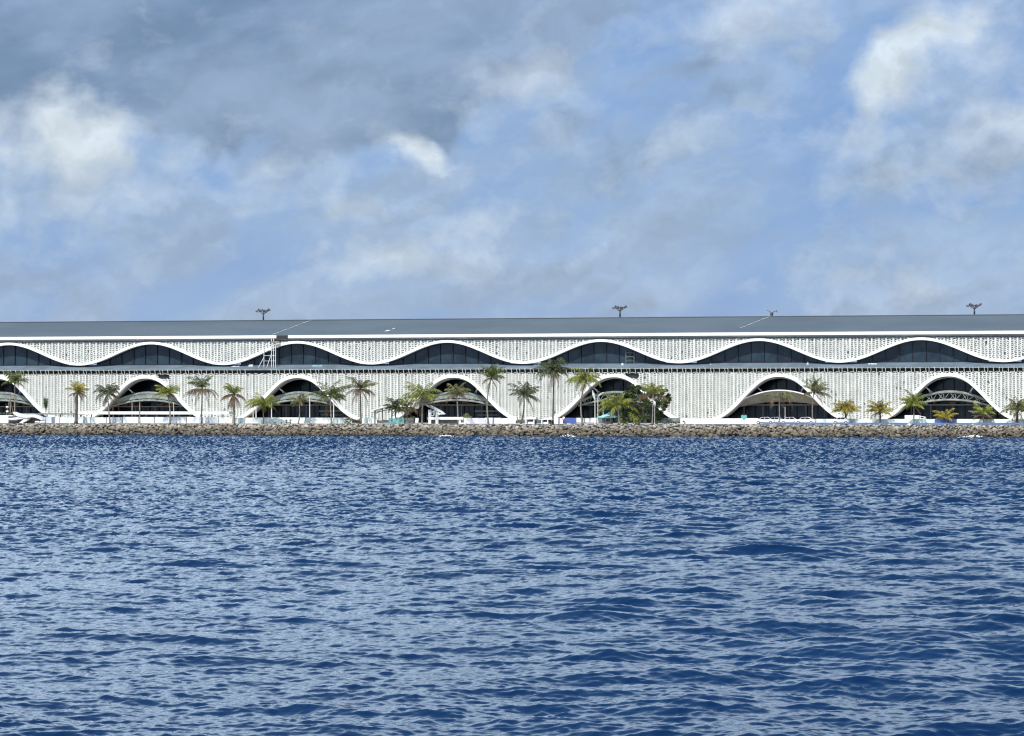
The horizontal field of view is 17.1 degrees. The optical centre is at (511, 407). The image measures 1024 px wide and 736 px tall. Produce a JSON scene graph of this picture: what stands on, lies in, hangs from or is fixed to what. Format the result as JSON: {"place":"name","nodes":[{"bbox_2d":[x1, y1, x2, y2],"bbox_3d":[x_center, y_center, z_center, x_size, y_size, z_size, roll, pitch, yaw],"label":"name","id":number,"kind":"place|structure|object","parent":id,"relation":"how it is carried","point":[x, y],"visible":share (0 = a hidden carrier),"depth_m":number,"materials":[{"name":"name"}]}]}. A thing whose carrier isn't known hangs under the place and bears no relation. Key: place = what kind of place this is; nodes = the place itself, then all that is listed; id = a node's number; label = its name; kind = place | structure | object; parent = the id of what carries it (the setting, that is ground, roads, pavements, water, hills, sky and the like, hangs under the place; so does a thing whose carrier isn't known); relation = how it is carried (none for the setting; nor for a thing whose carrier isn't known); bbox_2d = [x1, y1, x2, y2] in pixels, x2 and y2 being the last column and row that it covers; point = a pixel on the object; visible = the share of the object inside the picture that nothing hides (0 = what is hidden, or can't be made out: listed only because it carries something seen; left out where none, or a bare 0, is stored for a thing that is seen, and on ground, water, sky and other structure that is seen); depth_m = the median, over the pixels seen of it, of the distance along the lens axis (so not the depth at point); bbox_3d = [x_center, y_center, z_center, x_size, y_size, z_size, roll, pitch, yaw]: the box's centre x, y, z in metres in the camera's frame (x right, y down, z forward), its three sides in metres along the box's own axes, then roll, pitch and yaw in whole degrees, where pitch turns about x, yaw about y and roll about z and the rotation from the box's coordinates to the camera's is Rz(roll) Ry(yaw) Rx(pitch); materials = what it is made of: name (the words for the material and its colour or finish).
{"place":"outdoors","nodes":[
{"label":"outdoors","id":0,"kind":"place"},
{"bbox_2d":[0,412,14,422],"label":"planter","id":1,"kind":"object","parent":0,"point":[2,420],"visible":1,"depth_m":749.46,"materials":[{"name":"white concrete"}]},
{"bbox_2d":[6,395,13,414],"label":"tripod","id":2,"kind":"object","parent":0,"point":[10,406],"visible":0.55,"depth_m":759.38,"materials":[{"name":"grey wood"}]},
{"bbox_2d":[0,424,1021,436],"bbox_3d":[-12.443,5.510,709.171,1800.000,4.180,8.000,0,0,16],"label":"embankment","id":3,"kind":"structure","parent":0,"point":[596,427],"depth_m":706.40,"materials":[{"name":"stone"}]},
{"bbox_2d":[0,422,1023,437],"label":"rubble","id":4,"kind":"object","parent":3,"relation":"on","point":[693,432],"visible":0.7,"depth_m":704.33,"materials":[{"name":"brown stone"}]},
{"bbox_2d":[0,423,1023,735],"bbox_3d":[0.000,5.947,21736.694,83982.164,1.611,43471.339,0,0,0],"label":"sea","id":5,"kind":"structure","parent":0,"point":[256,585],"depth_m":114.36,"materials":[{"name":"liquid"}]},
{"bbox_2d":[0,0,1023,364],"label":"sky","id":6,"kind":"structure","parent":0,"point":[161,160],"materials":[{"name":"blue"}]},
{"bbox_2d":[274,423,1023,424],"bbox_3d":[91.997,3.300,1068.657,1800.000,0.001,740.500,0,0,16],"label":"ground","id":7,"kind":"structure","parent":0,"point":[516,423],"depth_m":724.51,"materials":[{"name":"grey concrete"}]},
{"bbox_2d":[1,371,28,423],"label":"palm tree","id":8,"kind":"object","parent":7,"relation":"on","point":[15,379],"visible":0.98,"depth_m":752.53,"materials":[{"name":"green plant"}]},
{"bbox_2d":[3,412,44,422],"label":"sculpted canopy","id":9,"kind":"object","parent":7,"relation":"on","point":[24,418],"visible":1,"depth_m":744.20,"materials":[{"name":"white paint"}]},
{"bbox_2d":[43,398,48,423],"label":"young palm","id":10,"kind":"object","parent":7,"relation":"on","point":[45,403],"visible":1,"depth_m":743.82,"materials":[{"name":"green plant"}]},
{"bbox_2d":[21,413,83,416],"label":"walkway","id":11,"kind":"structure","parent":7,"relation":"on","point":[60,414],"depth_m":761.01,"materials":[{"name":"concrete"}]},
{"bbox_2d":[65,380,89,423],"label":"palm tree","id":12,"kind":"object","parent":7,"relation":"on","point":[78,389],"visible":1,"depth_m":741.76,"materials":[{"name":"green plant"}]},
{"bbox_2d":[93,382,119,423],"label":"palm tree","id":13,"kind":"object","parent":7,"relation":"on","point":[109,391],"visible":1,"depth_m":739.66,"materials":[{"name":"green plant"}]},
{"bbox_2d":[44,417,231,422],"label":"hoarding","id":14,"kind":"object","parent":7,"relation":"on","point":[136,419],"visible":0.95,"depth_m":741.02,"materials":[{"name":"white"}]},
{"bbox_2d":[78,411,232,416],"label":"walkway","id":15,"kind":"structure","parent":7,"relation":"on","point":[155,412],"depth_m":754.13,"materials":[{"name":"white paint"}]},
{"bbox_2d":[153,385,179,423],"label":"palm tree","id":16,"kind":"object","parent":7,"relation":"on","point":[171,390],"visible":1,"depth_m":735.52,"materials":[{"name":"green plant"}]},
{"bbox_2d":[183,375,217,423],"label":"palm tree","id":17,"kind":"object","parent":7,"relation":"on","point":[200,383],"visible":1,"depth_m":733.42,"materials":[{"name":"green plant"}]},
{"bbox_2d":[220,383,245,423],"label":"palm tree","id":18,"kind":"object","parent":7,"relation":"on","point":[233,390],"visible":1,"depth_m":731.59,"materials":[{"name":"green plant"}]},
{"bbox_2d":[244,393,279,423],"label":"palm tree","id":19,"kind":"object","parent":7,"relation":"on","point":[258,401],"visible":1,"depth_m":729.58,"materials":[{"name":"green plant"}]},
{"bbox_2d":[255,308,269,319],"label":"floodlight mast","id":20,"kind":"object","parent":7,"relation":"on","point":[264,311],"visible":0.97,"depth_m":831.76,"materials":[{"name":"metal"}]},
{"bbox_2d":[235,417,351,422],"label":"hoarding","id":21,"kind":"object","parent":7,"relation":"on","point":[283,419],"visible":0.93,"depth_m":731.47,"materials":[{"name":"white"}]},
{"bbox_2d":[289,394,308,422],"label":"palm tree","id":22,"kind":"object","parent":7,"relation":"on","point":[299,399],"visible":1,"depth_m":727.53,"materials":[{"name":"green plant"}]},
{"bbox_2d":[309,380,350,422],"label":"palm tree","id":23,"kind":"object","parent":7,"relation":"on","point":[333,393],"visible":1,"depth_m":725.47,"materials":[{"name":"green plant"}]},
{"bbox_2d":[344,417,359,423],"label":"bush","id":24,"kind":"object","parent":7,"relation":"on","point":[351,420],"visible":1,"depth_m":724.76,"materials":[{"name":"green plant"}]},
{"bbox_2d":[344,376,378,423],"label":"palm tree","id":25,"kind":"object","parent":7,"relation":"on","point":[364,385],"visible":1,"depth_m":723.41,"materials":[{"name":"green plant"}]},
{"bbox_2d":[362,418,376,422],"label":"hoarding","id":26,"kind":"object","parent":7,"relation":"on","point":[367,420],"visible":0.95,"depth_m":726.43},
{"bbox_2d":[371,404,399,423],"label":"shelter","id":27,"kind":"object","parent":7,"relation":"on","point":[379,408],"visible":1,"depth_m":723.11,"materials":[{"name":"white paint"}]},
{"bbox_2d":[389,417,403,423],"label":"tarpaulin screen","id":28,"kind":"object","parent":7,"relation":"on","point":[397,420],"visible":1,"depth_m":721.03,"materials":[{"name":"teal fabric"}]},
{"bbox_2d":[383,397,412,423],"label":"palm tree","id":29,"kind":"object","parent":7,"relation":"on","point":[394,405],"visible":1,"depth_m":720.75,"materials":[{"name":"green plant"}]},
{"bbox_2d":[393,398,424,423],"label":"palm tree","id":30,"kind":"object","parent":7,"relation":"on","point":[410,407],"visible":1,"depth_m":723.53,"materials":[{"name":"green plant"}]},
{"bbox_2d":[404,418,413,423],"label":"net screen","id":31,"kind":"object","parent":7,"relation":"on","point":[408,420],"visible":1,"depth_m":721.74,"materials":[{"name":"metal"}]},
{"bbox_2d":[400,381,441,423],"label":"palm tree","id":32,"kind":"object","parent":7,"relation":"on","point":[421,393],"visible":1,"depth_m":716.57,"materials":[{"name":"green plant"}]},
{"bbox_2d":[426,405,466,423],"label":"gate structure","id":33,"kind":"object","parent":7,"relation":"on","point":[437,419],"visible":1,"depth_m":717.24,"materials":[{"name":"white paint"}]},
{"bbox_2d":[444,382,468,423],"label":"palm tree","id":34,"kind":"object","parent":7,"relation":"on","point":[456,391],"visible":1,"depth_m":717.70,"materials":[{"name":"green plant"}]},
{"bbox_2d":[460,413,471,422],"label":"bush","id":35,"kind":"object","parent":7,"relation":"on","point":[467,414],"visible":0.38,"depth_m":734.05,"materials":[{"name":"green plant"}]},
{"bbox_2d":[463,418,515,423],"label":"hoarding","id":36,"kind":"object","parent":7,"relation":"on","point":[491,420],"visible":0.98,"depth_m":718.86,"materials":[{"name":"white"}]},
{"bbox_2d":[477,363,506,422],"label":"palm tree","id":37,"kind":"object","parent":7,"relation":"on","point":[492,372],"visible":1,"depth_m":715.72,"materials":[{"name":"green plant"}]},
{"bbox_2d":[0,314,1023,422],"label":"terminal building","id":38,"kind":"structure","parent":7,"relation":"on","point":[942,362],"depth_m":753.90,"materials":[{"name":"concrete"}]},
{"bbox_2d":[0,381,45,416],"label":"window","id":39,"kind":"structure","parent":38,"relation":"in","point":[7,387],"depth_m":794.10,"materials":[{"name":"black glass"}]},
{"bbox_2d":[0,345,67,365],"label":"window","id":40,"kind":"structure","parent":38,"relation":"in","point":[10,355],"depth_m":789.07,"materials":[{"name":"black glass"}]},
{"bbox_2d":[108,380,195,416],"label":"window","id":41,"kind":"structure","parent":38,"relation":"in","point":[148,386],"depth_m":784.46,"materials":[{"name":"black glass"}]},
{"bbox_2d":[97,344,211,364],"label":"window","id":42,"kind":"structure","parent":38,"relation":"in","point":[152,354],"depth_m":780.07,"materials":[{"name":"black glass"}]},
{"bbox_2d":[258,337,279,367],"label":"scaffold","id":43,"kind":"object","parent":38,"relation":"on","point":[273,342],"visible":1,"depth_m":769.21,"materials":[{"name":"metal"}]},
{"bbox_2d":[241,344,359,364],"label":"window","id":44,"kind":"structure","parent":38,"relation":"in","point":[292,354],"depth_m":770.04,"materials":[{"name":"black glass"}]},
{"bbox_2d":[257,380,356,420],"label":"window","id":45,"kind":"structure","parent":38,"relation":"in","point":[300,385],"depth_m":774.00,"materials":[{"name":"black glass"}]},
{"bbox_2d":[389,343,510,363],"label":"window","id":46,"kind":"structure","parent":38,"relation":"in","point":[442,353],"depth_m":760.33,"materials":[{"name":"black glass"}]},
{"bbox_2d":[409,379,507,421],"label":"window","id":47,"kind":"structure","parent":38,"relation":"in","point":[450,411],"depth_m":763.49,"materials":[{"name":"black glass"}]},
{"bbox_2d":[541,342,665,363],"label":"window","id":48,"kind":"structure","parent":38,"relation":"in","point":[597,352],"depth_m":750.37,"materials":[{"name":"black glass"}]},
{"bbox_2d":[567,379,669,421],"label":"window","id":49,"kind":"structure","parent":38,"relation":"in","point":[588,411],"depth_m":754.04,"materials":[{"name":"black glass"}]},
{"bbox_2d":[697,341,824,362],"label":"window","id":50,"kind":"structure","parent":38,"relation":"in","point":[755,351],"depth_m":740.54,"materials":[{"name":"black glass"}]},
{"bbox_2d":[729,378,836,422],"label":"window","id":51,"kind":"structure","parent":38,"relation":"in","point":[752,411],"depth_m":743.17,"materials":[{"name":"black glass"}]},
{"bbox_2d":[857,340,988,362],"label":"window","id":52,"kind":"structure","parent":38,"relation":"in","point":[918,350],"depth_m":730.66,"materials":[{"name":"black glass"}]},
{"bbox_2d":[894,378,1008,418],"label":"window","id":53,"kind":"structure","parent":38,"relation":"in","point":[944,384],"depth_m":732.99,"materials":[{"name":"black glass"}]},
{"bbox_2d":[508,381,540,423],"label":"palm tree","id":54,"kind":"object","parent":7,"relation":"on","point":[525,392],"visible":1,"depth_m":713.24,"materials":[{"name":"green plant"}]},
{"bbox_2d":[525,417,537,423],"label":"kiosk","id":55,"kind":"object","parent":7,"relation":"on","point":[532,420],"visible":1,"depth_m":711.78,"materials":[{"name":"white paint"}]},
{"bbox_2d":[540,418,552,423],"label":"kiosk","id":56,"kind":"object","parent":7,"relation":"on","point":[546,420],"visible":1,"depth_m":710.86,"materials":[{"name":"white paint"}]},
{"bbox_2d":[533,357,574,423],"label":"palm tree","id":57,"kind":"object","parent":7,"relation":"on","point":[551,369],"visible":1,"depth_m":711.05,"materials":[{"name":"green plant"}]},
{"bbox_2d":[554,418,562,423],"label":"wall panel","id":58,"kind":"structure","parent":7,"relation":"on","point":[558,420],"depth_m":714.73,"materials":[{"name":"white paint"}]},
{"bbox_2d":[565,418,575,423],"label":"blue sheeting","id":59,"kind":"object","parent":7,"relation":"on","point":[571,420],"visible":1,"depth_m":710.85,"materials":[{"name":"blue plastic"}]},
{"bbox_2d":[564,367,601,424],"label":"palm tree","id":60,"kind":"object","parent":7,"relation":"on","point":[583,377],"visible":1,"depth_m":709.45,"materials":[{"name":"green plant"}]},
{"bbox_2d":[576,418,603,423],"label":"hoarding","id":61,"kind":"object","parent":7,"relation":"on","point":[591,420],"visible":1,"depth_m":711.76,"materials":[{"name":"white paint"}]},
{"bbox_2d":[597,412,617,423],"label":"tent","id":62,"kind":"object","parent":7,"relation":"on","point":[607,415],"visible":1,"depth_m":709.87,"materials":[{"name":"teal fabric"}]},
{"bbox_2d":[597,392,638,424],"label":"palm tree","id":63,"kind":"object","parent":7,"relation":"on","point":[615,403],"visible":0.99,"depth_m":707.86,"materials":[{"name":"green plant"}]},
{"bbox_2d":[612,305,626,316],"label":"floodlight mast","id":64,"kind":"object","parent":7,"relation":"on","point":[620,309],"visible":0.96,"depth_m":806.79,"materials":[{"name":"metal"}]},
{"bbox_2d":[616,412,639,424],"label":"bush","id":65,"kind":"object","parent":7,"relation":"on","point":[636,421],"visible":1,"depth_m":707.89,"materials":[{"name":"green plant"}]},
{"bbox_2d":[621,383,671,424],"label":"broadleaf tree","id":66,"kind":"object","parent":7,"relation":"on","point":[662,403],"visible":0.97,"depth_m":709.03,"materials":[{"name":"green plant"}]},
{"bbox_2d":[637,383,668,424],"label":"palm tree","id":67,"kind":"object","parent":7,"relation":"on","point":[652,389],"visible":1,"depth_m":702.34,"materials":[{"name":"green plant"}]},
{"bbox_2d":[650,417,661,423],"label":"bush","id":68,"kind":"object","parent":7,"relation":"on","point":[655,418],"visible":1,"depth_m":706.82,"materials":[{"name":"green plant"}]},
{"bbox_2d":[656,418,679,422],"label":"wall panel","id":69,"kind":"structure","parent":7,"relation":"on","point":[670,419],"depth_m":709.07,"materials":[{"name":"metal"}]},
{"bbox_2d":[656,421,684,424],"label":"bush","id":70,"kind":"object","parent":7,"relation":"on","point":[669,422],"visible":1,"depth_m":701.17,"materials":[{"name":"green plant"}]},
{"bbox_2d":[680,418,757,423],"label":"hoarding","id":71,"kind":"object","parent":7,"relation":"on","point":[718,421],"visible":0.99,"depth_m":704.11,"materials":[{"name":"white paint"}]},
{"bbox_2d":[755,417,774,423],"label":"parked car","id":72,"kind":"object","parent":7,"relation":"on","point":[765,419],"visible":1,"depth_m":699.13,"materials":[{"name":"white paint"}]},
{"bbox_2d":[767,417,781,422],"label":"parked car","id":73,"kind":"object","parent":7,"relation":"on","point":[776,419],"visible":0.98,"depth_m":702.00,"materials":[{"name":"white paint"}]},
{"bbox_2d":[760,391,796,422],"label":"palm tree","id":74,"kind":"object","parent":7,"relation":"on","point":[784,395],"visible":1,"depth_m":698.46,"materials":[{"name":"green plant"}]},
{"bbox_2d":[780,417,796,422],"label":"parked car","id":75,"kind":"object","parent":7,"relation":"on","point":[789,419],"visible":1,"depth_m":698.22,"materials":[{"name":"white paint"}]},
{"bbox_2d":[795,417,815,422],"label":"parked car","id":76,"kind":"object","parent":7,"relation":"on","point":[806,419],"visible":1,"depth_m":696.79,"materials":[{"name":"white paint"}]},
{"bbox_2d":[801,376,832,424],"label":"palm tree","id":77,"kind":"object","parent":7,"relation":"on","point":[815,387],"visible":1,"depth_m":696.26,"materials":[{"name":"green plant"}]},
{"bbox_2d":[832,417,849,422],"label":"parked car","id":78,"kind":"object","parent":7,"relation":"on","point":[842,419],"visible":1,"depth_m":693.80,"materials":[{"name":"white paint"}]},
{"bbox_2d":[830,399,861,424],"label":"palm tree","id":79,"kind":"object","parent":7,"relation":"on","point":[846,408],"visible":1,"depth_m":693.96,"materials":[{"name":"plant"}]},
{"bbox_2d":[864,399,894,424],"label":"palm tree","id":80,"kind":"object","parent":7,"relation":"on","point":[880,407],"visible":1,"depth_m":692.23,"materials":[{"name":"green plant"}]},
{"bbox_2d":[763,422,1023,423],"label":"blue barrier","id":81,"kind":"object","parent":7,"relation":"on","point":[891,423],"visible":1,"depth_m":690.20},
{"bbox_2d":[899,389,927,424],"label":"palm tree","id":82,"kind":"object","parent":7,"relation":"on","point":[910,401],"visible":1,"depth_m":690.56,"materials":[{"name":"green plant"}]},
{"bbox_2d":[905,415,925,418],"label":"truck","id":83,"kind":"object","parent":7,"relation":"on","point":[916,417],"visible":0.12,"depth_m":701.93,"materials":[{"name":"white paint"}]},
{"bbox_2d":[814,419,1023,422],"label":"hoarding","id":84,"kind":"object","parent":7,"relation":"on","point":[917,421],"visible":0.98,"depth_m":692.95,"materials":[{"name":"white"}]},
{"bbox_2d":[932,408,956,424],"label":"palm tree","id":85,"kind":"object","parent":7,"relation":"on","point":[945,415],"visible":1,"depth_m":688.86,"materials":[{"name":"plant"}]},
{"bbox_2d":[935,419,956,422],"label":"blue sheeting","id":86,"kind":"object","parent":7,"relation":"on","point":[942,421],"visible":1,"depth_m":690.04,"materials":[{"name":"blue plastic"}]},
{"bbox_2d":[966,303,981,313],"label":"floodlight mast","id":87,"kind":"object","parent":7,"relation":"on","point":[974,306],"visible":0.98,"depth_m":783.21,"materials":[{"name":"metal"}]},
{"bbox_2d":[971,402,994,424],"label":"palm tree","id":88,"kind":"object","parent":7,"relation":"on","point":[984,411],"visible":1,"depth_m":686.74,"materials":[{"name":"green plant"}]},
{"bbox_2d":[1000,396,1023,422],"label":"palm tree","id":89,"kind":"object","parent":7,"relation":"on","point":[1017,407],"visible":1,"depth_m":684.64,"materials":[{"name":"green plant"}]}
]}

